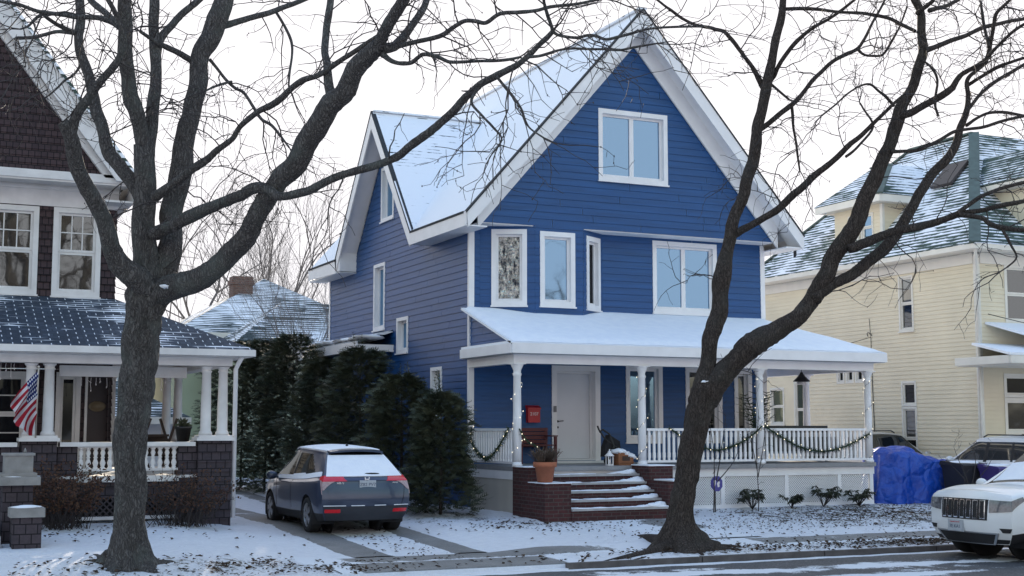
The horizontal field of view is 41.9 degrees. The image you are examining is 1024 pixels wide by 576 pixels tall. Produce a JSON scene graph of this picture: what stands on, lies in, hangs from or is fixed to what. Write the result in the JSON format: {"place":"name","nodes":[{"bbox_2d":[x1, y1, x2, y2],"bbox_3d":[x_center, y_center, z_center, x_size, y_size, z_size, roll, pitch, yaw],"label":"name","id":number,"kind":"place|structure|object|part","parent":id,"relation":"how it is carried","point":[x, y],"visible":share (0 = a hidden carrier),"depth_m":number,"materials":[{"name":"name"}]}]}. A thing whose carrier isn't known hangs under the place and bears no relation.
{"place":"outdoors","nodes":[
{"label":"outdoors","id":0,"kind":"place"},
{"bbox_2d":[230,508,390,557],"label":"driveway track","id":1,"kind":"structure","parent":0,"point":[337,544],"depth_m":23.93,"materials":[{"name":"concrete"}]},
{"bbox_2d":[265,443,409,532],"bbox_3d":[-3.522,3.870,26.185,2.143,1.665,4.440,3,-7,-25],"label":"parked car","id":2,"kind":"object","parent":1,"relation":"on","point":[316,488],"visible":0.99,"depth_m":24.57,"materials":[{"name":"grey paint"}]},
{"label":"side window","id":3,"kind":"part","parent":2,"relation":"part of","materials":[{"name":"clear glass"}]},
{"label":"side window","id":4,"kind":"part","parent":2,"relation":"part of","materials":[{"name":"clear glass"}]},
{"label":"rear window","id":5,"kind":"part","parent":2,"relation":"part of","materials":[{"name":"black glass"}]},
{"bbox_2d":[236,490,483,553],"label":"driveway track","id":6,"kind":"structure","parent":0,"point":[420,538],"depth_m":24.06,"materials":[{"name":"concrete"}]},
{"bbox_2d":[0,477,952,575],"bbox_3d":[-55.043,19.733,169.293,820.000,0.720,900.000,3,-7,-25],"label":"ground","id":7,"kind":"structure","parent":0,"point":[219,542],"depth_m":23.18,"materials":[{"name":"white snow"}]},
{"bbox_2d":[0,448,40,543],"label":"entrance pier","id":8,"kind":"structure","parent":7,"relation":"on","point":[19,478],"depth_m":20.93,"materials":[{"name":"grey"}]},
{"bbox_2d":[8,505,44,548],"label":"entrance pier","id":9,"kind":"structure","parent":7,"relation":"on","point":[25,526],"depth_m":20.30,"materials":[{"name":"brown brick"}]},
{"bbox_2d":[1,353,118,380],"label":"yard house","id":10,"kind":"structure","parent":7,"relation":"on","point":[42,368],"depth_m":52.05,"materials":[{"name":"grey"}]},
{"bbox_2d":[33,456,114,529],"bbox_3d":[-7.672,3.496,22.922,2.078,1.250,1.989,3,-7,-25],"label":"russet bush","id":11,"kind":"object","parent":7,"relation":"on","point":[68,503],"visible":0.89,"depth_m":22.81,"materials":[{"name":"brown plant"}]},
{"bbox_2d":[0,0,255,525],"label":"brown house","id":12,"kind":"structure","parent":7,"relation":"on","point":[62,314],"depth_m":25.72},
{"bbox_2d":[0,371,25,446],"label":"window","id":13,"kind":"structure","parent":12,"relation":"in","point":[9,386],"depth_m":26.02,"materials":[{"name":"white paint"}]},
{"bbox_2d":[0,204,39,295],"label":"window","id":14,"kind":"structure","parent":12,"relation":"in","point":[19,224],"depth_m":25.98,"materials":[{"name":"white paint"}]},
{"bbox_2d":[10,365,39,437],"bbox_3d":[-8.456,1.977,23.223,0.464,1.254,0.478,3,-7,-25],"label":"flag","id":15,"kind":"object","parent":12,"relation":"on","point":[24,405],"visible":1,"depth_m":23.21,"materials":[{"name":"fabric"}]},
{"bbox_2d":[50,207,100,298],"bbox_3d":[-8.592,-0.680,26.407,0.950,1.785,0.170,3,-7,-25],"label":"window","id":16,"kind":"structure","parent":12,"relation":"in","point":[76,252],"depth_m":26.42,"materials":[{"name":"white paint"}]},
{"bbox_2d":[0,363,165,391],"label":"icicle lights","id":17,"kind":"object","parent":12,"relation":"hanging from","point":[81,379],"visible":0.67,"depth_m":24.89},
{"bbox_2d":[85,377,106,468],"bbox_3d":[-8.275,2.689,26.634,0.370,1.900,0.050,3,-7,-25],"label":"front door","id":18,"kind":"structure","parent":12,"relation":"in","point":[96,421],"depth_m":26.63,"materials":[{"name":"brown wood"}]},
{"bbox_2d":[147,418,177,467],"bbox_3d":[-7.382,3.220,27.666,1.047,1.056,0.670,3,-7,-25],"label":"porch swing","id":19,"kind":"object","parent":12,"relation":"on","point":[164,436],"visible":0.29,"depth_m":27.96,"materials":[{"name":"brown wood"}]},
{"bbox_2d":[174,417,191,441],"bbox_3d":[-6.190,2.653,25.172,0.355,0.463,0.366,3,-7,-25],"label":"flower pot","id":20,"kind":"object","parent":12,"relation":"on","point":[183,430],"visible":1,"depth_m":25.06,"materials":[{"name":"black metal"}]},
{"bbox_2d":[111,381,191,466],"bbox_3d":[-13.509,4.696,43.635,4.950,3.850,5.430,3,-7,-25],"label":"porch chair","id":21,"kind":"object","parent":7,"relation":"on","point":[156,416],"depth_m":42.21,"materials":[{"name":"grey"}]},
{"bbox_2d":[145,463,242,528],"bbox_3d":[-5.876,3.666,23.686,2.169,1.117,1.799,3,-7,-25],"label":"russet bush","id":22,"kind":"object","parent":7,"relation":"on","point":[186,501],"visible":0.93,"depth_m":23.70,"materials":[{"name":"brown plant"}]},
{"bbox_2d":[111,119,327,320],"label":"bare tree","id":23,"kind":"object","parent":7,"relation":"on","point":[178,271],"visible":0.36,"depth_m":70.51,"materials":[{"name":"brown plant"}]},
{"bbox_2d":[153,276,321,439],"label":"hipped house","id":24,"kind":"structure","parent":7,"relation":"on","point":[217,319],"depth_m":53.73,"materials":[{"name":"green"}]},
{"bbox_2d":[190,334,290,488],"bbox_3d":[-7.994,3.676,39.209,3.491,4.598,3.665,-4,-7,33],"label":"evergreen tree","id":25,"kind":"object","parent":7,"relation":"on","point":[214,397],"visible":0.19,"depth_m":38.75,"materials":[{"name":"green plant"}]},
{"bbox_2d":[181,193,321,305],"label":"bare tree","id":26,"kind":"object","parent":7,"relation":"on","point":[226,279],"visible":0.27,"depth_m":67.92,"materials":[{"name":"brown plant"}]},
{"bbox_2d":[198,153,324,309],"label":"bare tree","id":27,"kind":"object","parent":7,"relation":"on","point":[266,252],"visible":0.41,"depth_m":71.05,"materials":[{"name":"brown plant"}]},
{"bbox_2d":[211,329,314,490],"bbox_3d":[-7.010,3.518,38.162,3.325,4.694,3.258,-2,-6,16],"label":"evergreen tree","id":28,"kind":"object","parent":7,"relation":"on","point":[253,368],"visible":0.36,"depth_m":37.81,"materials":[{"name":"green plant"}]},
{"bbox_2d":[206,213,329,451],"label":"bare shrub","id":29,"kind":"object","parent":7,"relation":"on","point":[290,323],"visible":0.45,"depth_m":42.16,"materials":[{"name":"brown plant"}]},
{"bbox_2d":[215,302,328,477],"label":"wing","id":30,"kind":"structure","parent":7,"relation":"on","point":[245,332],"depth_m":49.38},
{"bbox_2d":[236,327,332,493],"bbox_3d":[-6.106,3.370,36.770,3.089,4.698,3.620,3,-7,-25],"label":"evergreen tree","id":31,"kind":"object","parent":7,"relation":"on","point":[305,340],"visible":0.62,"depth_m":36.52,"materials":[{"name":"green plant"}]},
{"bbox_2d":[250,251,328,397],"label":"bare shrub","id":32,"kind":"object","parent":7,"relation":"on","point":[292,319],"visible":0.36,"depth_m":43.89,"materials":[{"name":"brown plant"}]},
{"bbox_2d":[239,132,360,301],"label":"bare tree","id":33,"kind":"object","parent":7,"relation":"on","point":[324,240],"visible":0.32,"depth_m":77.18,"materials":[{"name":"brown plant"}]},
{"bbox_2d":[269,344,367,471],"bbox_3d":[-4.753,3.466,34.435,2.760,4.021,2.949,6,-8,-43],"label":"evergreen tree","id":34,"kind":"object","parent":7,"relation":"on","point":[310,369],"visible":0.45,"depth_m":34.05,"materials":[{"name":"green plant"}]},
{"bbox_2d":[306,332,415,476],"bbox_3d":[-3.434,3.094,31.555,2.917,4.162,2.968,3,-7,-25],"label":"evergreen tree","id":35,"kind":"object","parent":7,"relation":"on","point":[344,370],"visible":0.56,"depth_m":31.25,"materials":[{"name":"green plant"}]},
{"bbox_2d":[0,0,785,573],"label":"bare tree","id":36,"kind":"object","parent":7,"relation":"on","point":[152,280],"visible":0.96,"depth_m":18.02,"materials":[{"name":"grey plant"}]},
{"bbox_2d":[348,362,465,512],"bbox_3d":[-2.389,3.247,28.923,2.907,3.307,2.843,3,-7,-25],"label":"evergreen tree","id":37,"kind":"object","parent":7,"relation":"on","point":[390,386],"visible":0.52,"depth_m":28.67,"materials":[{"name":"green plant"}]},
{"bbox_2d":[398,371,486,515],"bbox_3d":[-1.431,3.207,27.409,2.010,3.085,2.037,3,-7,-25],"label":"evergreen tree","id":38,"kind":"object","parent":7,"relation":"on","point":[435,427],"visible":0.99,"depth_m":27.16,"materials":[{"name":"green plant"}]},
{"bbox_2d":[327,555,584,574],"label":"driveway apron","id":39,"kind":"object","parent":7,"relation":"on","point":[484,563],"visible":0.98,"depth_m":20.06,"materials":[{"name":"white snow"}]},
{"bbox_2d":[7,502,949,575],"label":"fallen leaves","id":40,"kind":"object","parent":7,"relation":"on","point":[910,539],"visible":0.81,"depth_m":23.41,"materials":[{"name":"brown plant"}]},
{"bbox_2d":[408,568,568,575],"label":"dropped kerb","id":41,"kind":"structure","parent":7,"relation":"on","point":[492,572],"depth_m":19.76,"materials":[{"name":"concrete"}]},
{"bbox_2d":[296,7,886,521],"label":"blue house","id":42,"kind":"structure","parent":7,"relation":"on","point":[554,303],"depth_m":31.57,"materials":[{"name":"paint"}]},
{"bbox_2d":[371,262,391,332],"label":"window","id":43,"kind":"structure","parent":42,"relation":"in","point":[379,269],"depth_m":36.20,"materials":[{"name":"white paint"}]},
{"bbox_2d":[379,168,393,223],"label":"window","id":44,"kind":"structure","parent":42,"relation":"in","point":[387,199],"depth_m":36.01,"materials":[{"name":"white paint"}]},
{"bbox_2d":[394,316,408,354],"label":"window","id":45,"kind":"structure","parent":42,"relation":"in","point":[402,323],"depth_m":34.43,"materials":[{"name":"white paint"}]},
{"bbox_2d":[430,366,441,416],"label":"window","id":46,"kind":"structure","parent":42,"relation":"in","point":[432,370],"depth_m":32.14,"materials":[{"name":"white paint"}]},
{"bbox_2d":[470,425,508,462],"bbox_3d":[-0.507,3.376,28.944,0.176,0.802,2.141,3,-7,-25],"label":"garland","id":47,"kind":"object","parent":42,"relation":"attached to","point":[490,456],"visible":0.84,"depth_m":28.77,"materials":[{"name":"green plant"}]},
{"bbox_2d":[490,229,527,306],"bbox_3d":[-0.066,-0.451,30.518,0.850,1.785,0.185,0,-6,-1],"label":"window","id":48,"kind":"structure","parent":42,"relation":"in","point":[508,246],"depth_m":30.54,"materials":[{"name":"white paint"}]},
{"bbox_2d":[519,428,541,451],"bbox_3d":[0.472,3.318,27.771,0.701,0.808,0.188,1,-6,-10],"label":"garland","id":49,"kind":"object","parent":42,"relation":"attached to","point":[529,443],"visible":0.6,"depth_m":27.73,"materials":[{"name":"green plant"}]},
{"bbox_2d":[525,405,540,421],"bbox_3d":[0.488,2.878,30.595,0.330,0.390,0.143,3,-7,-25],"label":"mailbox","id":50,"kind":"object","parent":42,"relation":"attached to","point":[532,413],"visible":1,"depth_m":30.55,"materials":[{"name":"red metal"}]},
{"bbox_2d":[521,428,557,463],"bbox_3d":[0.490,3.565,30.256,0.940,0.808,0.570,3,-7,-25],"label":"bench","id":51,"kind":"object","parent":42,"relation":"on","point":[545,437],"visible":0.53,"depth_m":30.49,"materials":[{"name":"red paint"}]},
{"bbox_2d":[527,446,562,482],"bbox_3d":[0.654,3.514,26.686,0.725,0.711,0.751,-4,-7,33],"label":"flower pot","id":52,"kind":"object","parent":42,"relation":"on","point":[545,464],"visible":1,"depth_m":26.54,"materials":[{"name":"ceramic"}]},
{"bbox_2d":[539,231,576,308],"bbox_3d":[1.024,-0.408,30.780,0.940,1.755,0.215,3,-7,-25],"label":"window","id":53,"kind":"structure","parent":42,"relation":"in","point":[557,249],"depth_m":30.82,"materials":[{"name":"white paint"}]},
{"bbox_2d":[557,374,588,458],"bbox_3d":[1.411,2.999,31.316,0.900,1.970,0.110,3,-7,-25],"label":"front door","id":54,"kind":"structure","parent":42,"relation":"in","point":[572,389],"depth_m":31.34,"materials":[{"name":"white paint"}]},
{"bbox_2d":[583,236,602,311],"bbox_3d":[1.877,-0.320,31.431,0.185,1.755,0.700,-4,-7,32],"label":"window","id":55,"kind":"structure","parent":42,"relation":"in","point":[593,245],"depth_m":31.56,"materials":[{"name":"white paint"}]},
{"bbox_2d":[605,449,613,465],"bbox_3d":[2.103,3.652,28.877,0.220,0.348,0.220,3,-7,-25],"label":"lantern","id":56,"kind":"object","parent":42,"relation":"on","point":[609,453],"visible":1,"depth_m":28.84,"materials":[{"name":"white paint"}]},
{"bbox_2d":[611,448,636,464],"bbox_3d":[2.423,3.660,29.065,0.572,0.372,0.443,3,-7,-25],"label":"wooden box","id":57,"kind":"object","parent":42,"relation":"on","point":[622,457],"visible":1,"depth_m":28.92,"materials":[{"name":"orange wood"}]},
{"bbox_2d":[598,108,669,186],"bbox_3d":[2.866,-3.332,31.957,1.930,1.755,0.225,3,-7,-25],"label":"window","id":58,"kind":"structure","parent":42,"relation":"in","point":[628,137],"depth_m":32.00,"materials":[{"name":"glass"}]},
{"bbox_2d":[626,366,662,443],"bbox_3d":[3.138,2.770,31.994,1.050,1.885,0.215,3,-7,-25],"label":"window","id":59,"kind":"structure","parent":42,"relation":"in","point":[654,375],"depth_m":32.06,"materials":[{"name":"white paint"}]},
{"bbox_2d":[652,240,716,315],"bbox_3d":[4.213,-0.216,32.808,1.880,1.795,0.215,3,-7,-25],"label":"window","id":60,"kind":"structure","parent":42,"relation":"in","point":[692,297],"depth_m":32.82,"materials":[{"name":"glass"}]},
{"bbox_2d":[685,367,724,442],"bbox_3d":[4.662,2.844,32.697,1.090,1.885,0.215,3,-7,-25],"label":"window","id":61,"kind":"structure","parent":42,"relation":"in","point":[690,372],"depth_m":32.74,"materials":[{"name":"white paint"}]},
{"bbox_2d":[669,426,763,452],"bbox_3d":[4.541,3.366,29.805,2.488,0.646,0.180,3,-7,-24],"label":"garland","id":62,"kind":"object","parent":42,"relation":"attached to","point":[730,446],"visible":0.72,"depth_m":29.93,"materials":[{"name":"green plant"}]},
{"bbox_2d":[734,369,752,442],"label":"window","id":63,"kind":"structure","parent":42,"relation":"in","point":[742,386],"depth_m":33.21,"materials":[{"name":"white paint"}]},
{"bbox_2d":[736,390,777,461],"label":"potted palm","id":64,"kind":"object","parent":42,"relation":"on","point":[753,415],"visible":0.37,"depth_m":32.23,"materials":[{"name":"plant"}]},
{"bbox_2d":[742,426,831,460],"bbox_3d":[6.636,3.772,32.466,2.100,0.858,0.820,3,-7,-25],"label":"porch sofa","id":65,"kind":"object","parent":42,"relation":"on","point":[791,441],"visible":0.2,"depth_m":32.12,"materials":[{"name":"wicker"}]},
{"bbox_2d":[793,370,809,384],"bbox_3d":[7.083,2.120,32.747,0.420,0.475,0.420,3,-7,-25],"label":"pendant lamp","id":66,"kind":"object","parent":42,"relation":"hanging from","point":[801,379],"visible":0.96,"depth_m":32.63,"materials":[{"name":"black metal"}]},
{"bbox_2d":[764,425,870,454],"bbox_3d":[7.083,3.484,30.973,3.048,0.744,0.185,3,-7,-25],"label":"garland","id":67,"kind":"object","parent":42,"relation":"attached to","point":[815,450],"visible":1,"depth_m":30.91,"materials":[{"name":"green plant"}]},
{"bbox_2d":[711,476,722,511],"bbox_3d":[4.406,4.465,28.819,0.287,0.822,0.040,3,-7,-25],"label":"yard sign","id":68,"kind":"object","parent":7,"relation":"on","point":[718,485],"visible":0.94,"depth_m":28.82,"materials":[{"name":"blue metal"}]},
{"bbox_2d":[710,407,749,512],"bbox_3d":[4.507,3.471,28.555,0.933,2.706,0.697,-5,-8,37],"label":"sapling","id":69,"kind":"object","parent":7,"relation":"on","point":[720,459],"visible":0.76,"depth_m":28.73,"materials":[{"name":"brown plant"}]},
{"bbox_2d":[735,488,765,508],"bbox_3d":[5.299,4.677,29.682,0.706,0.461,0.748,0,-6,4],"label":"rhododendron","id":70,"kind":"object","parent":7,"relation":"on","point":[753,495],"visible":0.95,"depth_m":29.62,"materials":[{"name":"green plant"}]},
{"bbox_2d":[742,383,770,510],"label":"sapling","id":71,"kind":"object","parent":7,"relation":"on","point":[760,462],"visible":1,"depth_m":29.10,"materials":[{"name":"brown plant"}]},
{"bbox_2d":[565,544,1007,569],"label":"kerb","id":72,"kind":"structure","parent":7,"relation":"on","point":[710,558],"depth_m":21.68,"materials":[{"name":"concrete"}]},
{"bbox_2d":[778,494,803,507],"bbox_3d":[6.304,4.785,30.029,0.612,0.318,0.515,3,-7,-25],"label":"rhododendron","id":73,"kind":"object","parent":7,"relation":"on","point":[795,499],"visible":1,"depth_m":30.01,"materials":[{"name":"green plant"}]},
{"bbox_2d":[604,0,1023,560],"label":"bare tree","id":74,"kind":"object","parent":7,"relation":"on","point":[680,531],"visible":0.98,"depth_m":22.04,"materials":[{"name":"brown plant"}]},
{"bbox_2d":[809,485,842,506],"bbox_3d":[7.196,4.757,30.559,0.791,0.485,0.748,-3,-7,27],"label":"rhododendron","id":75,"kind":"object","parent":7,"relation":"on","point":[828,495],"visible":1,"depth_m":30.44,"materials":[{"name":"green plant"}]},
{"bbox_2d":[844,489,876,505],"bbox_3d":[8.017,4.824,30.886,0.636,0.418,0.704,4,-7,-37],"label":"rhododendron","id":76,"kind":"object","parent":7,"relation":"on","point":[858,497],"visible":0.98,"depth_m":30.82,"materials":[{"name":"green plant"}]},
{"bbox_2d":[796,430,945,474],"bbox_3d":[10.052,4.884,37.130,2.323,1.871,4.850,3,-7,-25],"label":"parked car","id":77,"kind":"object","parent":7,"relation":"on","point":[883,439],"visible":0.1,"depth_m":36.74,"materials":[{"name":"black metal"}]},
{"bbox_2d":[765,132,1023,458],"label":"cream house","id":78,"kind":"structure","parent":7,"relation":"on","point":[937,380],"depth_m":37.71,"materials":[{"name":"plastic"}]},
{"bbox_2d":[769,387,784,425],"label":"window","id":79,"kind":"structure","parent":78,"relation":"in","point":[777,399],"depth_m":43.24,"materials":[{"name":"clear glass"}]},
{"bbox_2d":[794,382,802,425],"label":"window","id":80,"kind":"structure","parent":78,"relation":"in","point":[798,389],"depth_m":42.26,"materials":[{"name":"clear glass"}]},
{"bbox_2d":[836,373,844,383],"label":"window","id":81,"kind":"structure","parent":78,"relation":"in","point":[840,377],"depth_m":40.42,"materials":[{"name":"white"}]},
{"bbox_2d":[845,372,853,383],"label":"window","id":82,"kind":"structure","parent":78,"relation":"in","point":[849,377],"depth_m":40.05,"materials":[{"name":"white"}]},
{"bbox_2d":[855,372,863,382],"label":"window","id":83,"kind":"structure","parent":78,"relation":"in","point":[859,378],"depth_m":39.67,"materials":[{"name":"white"}]},
{"bbox_2d":[861,212,873,238],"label":"dormer window","id":84,"kind":"structure","parent":78,"relation":"in","point":[868,230],"depth_m":40.01,"materials":[{"name":"clear glass"}]},
{"bbox_2d":[898,275,914,332],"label":"window","id":85,"kind":"structure","parent":78,"relation":"in","point":[905,305],"depth_m":37.97,"materials":[{"name":"clear glass"}]},
{"bbox_2d":[901,381,916,406],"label":"window","id":86,"kind":"structure","parent":78,"relation":"in","point":[908,388],"depth_m":37.70,"materials":[{"name":"white"}]},
{"bbox_2d":[902,407,917,447],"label":"window","id":87,"kind":"structure","parent":78,"relation":"in","point":[909,420],"depth_m":37.59,"materials":[{"name":"clear glass"}]},
{"bbox_2d":[1003,265,1023,323],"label":"window","id":88,"kind":"structure","parent":78,"relation":"in","point":[1013,275],"depth_m":36.06,"materials":[{"name":"white glass"}]},
{"bbox_2d":[1003,373,1023,397],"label":"window","id":89,"kind":"structure","parent":78,"relation":"in","point":[1013,384],"depth_m":35.71,"materials":[{"name":"white"}]},
{"bbox_2d":[1004,398,1023,434],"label":"window","id":90,"kind":"structure","parent":78,"relation":"in","point":[1014,407],"depth_m":35.63,"materials":[{"name":"clear glass"}]},
{"bbox_2d":[861,446,945,503],"bbox_3d":[9.668,4.534,32.588,2.685,1.391,1.608,3,-7,-25],"label":"tarpaulin","id":91,"kind":"object","parent":7,"relation":"on","point":[903,475],"visible":0.65,"depth_m":31.81,"materials":[{"name":"blue plastic"}]},
{"bbox_2d":[939,460,986,487],"bbox_3d":[10.726,4.615,31.753,0.795,1.034,0.816,3,-7,-25],"label":"wheelie bin","id":92,"kind":"object","parent":7,"relation":"on","point":[952,476],"visible":0.52,"depth_m":31.52,"materials":[{"name":"black plastic"}]},
{"bbox_2d":[940,428,1000,483],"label":"sapling","id":93,"kind":"object","parent":7,"relation":"on","point":[970,467],"visible":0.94,"depth_m":30.88,"materials":[{"name":"brown plant"}]},
{"bbox_2d":[938,434,1023,464],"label":"parked car","id":94,"kind":"object","parent":7,"relation":"on","point":[1010,450],"visible":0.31,"depth_m":32.33,"materials":[{"name":"white paint"}]},
{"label":"side window","id":95,"kind":"part","parent":94,"relation":"part of","materials":[{"name":"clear glass"}]},
{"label":"side window","id":96,"kind":"part","parent":94,"relation":"part of","materials":[{"name":"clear glass"}]},
{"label":"side window","id":97,"kind":"part","parent":94,"relation":"part of","materials":[{"name":"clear glass"}]},
{"bbox_2d":[977,463,1009,480],"bbox_3d":[11.348,4.605,31.221,0.683,1.004,0.718,3,-7,-25],"label":"recycling bin","id":98,"kind":"object","parent":7,"relation":"on","point":[991,471],"visible":0.36,"depth_m":31.12,"materials":[{"name":"purple plastic"}]},
{"bbox_2d":[12,0,1023,321],"label":"sky","id":99,"kind":"structure","parent":0,"point":[385,86],"materials":[{"name":"white"}]},
{"bbox_2d":[597,426,620,463],"bbox_3d":[2.196,3.485,29.714,0.651,0.855,0.340,3,-7,-25],"label":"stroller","id":100,"kind":"object","parent":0,"point":[610,442],"visible":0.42,"depth_m":29.67,"materials":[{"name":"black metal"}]},
{"bbox_2d":[294,530,939,564],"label":"pavement","id":101,"kind":"structure","parent":0,"point":[580,549],"depth_m":22.23,"materials":[{"name":"concrete"}]},
{"bbox_2d":[595,519,756,537],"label":"front path","id":102,"kind":"structure","parent":0,"point":[647,525],"depth_m":25.51,"materials":[{"name":"white snow"}]},
{"bbox_2d":[447,547,1023,575],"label":"road","id":103,"kind":"structure","parent":0,"point":[1004,562],"depth_m":20.50,"materials":[{"name":"grey asphalt"}]},
{"bbox_2d":[931,454,1023,559],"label":"parked car","id":104,"kind":"object","parent":103,"relation":"on","point":[981,516],"visible":1,"depth_m":21.74,"materials":[{"name":"white paint"}]}
]}

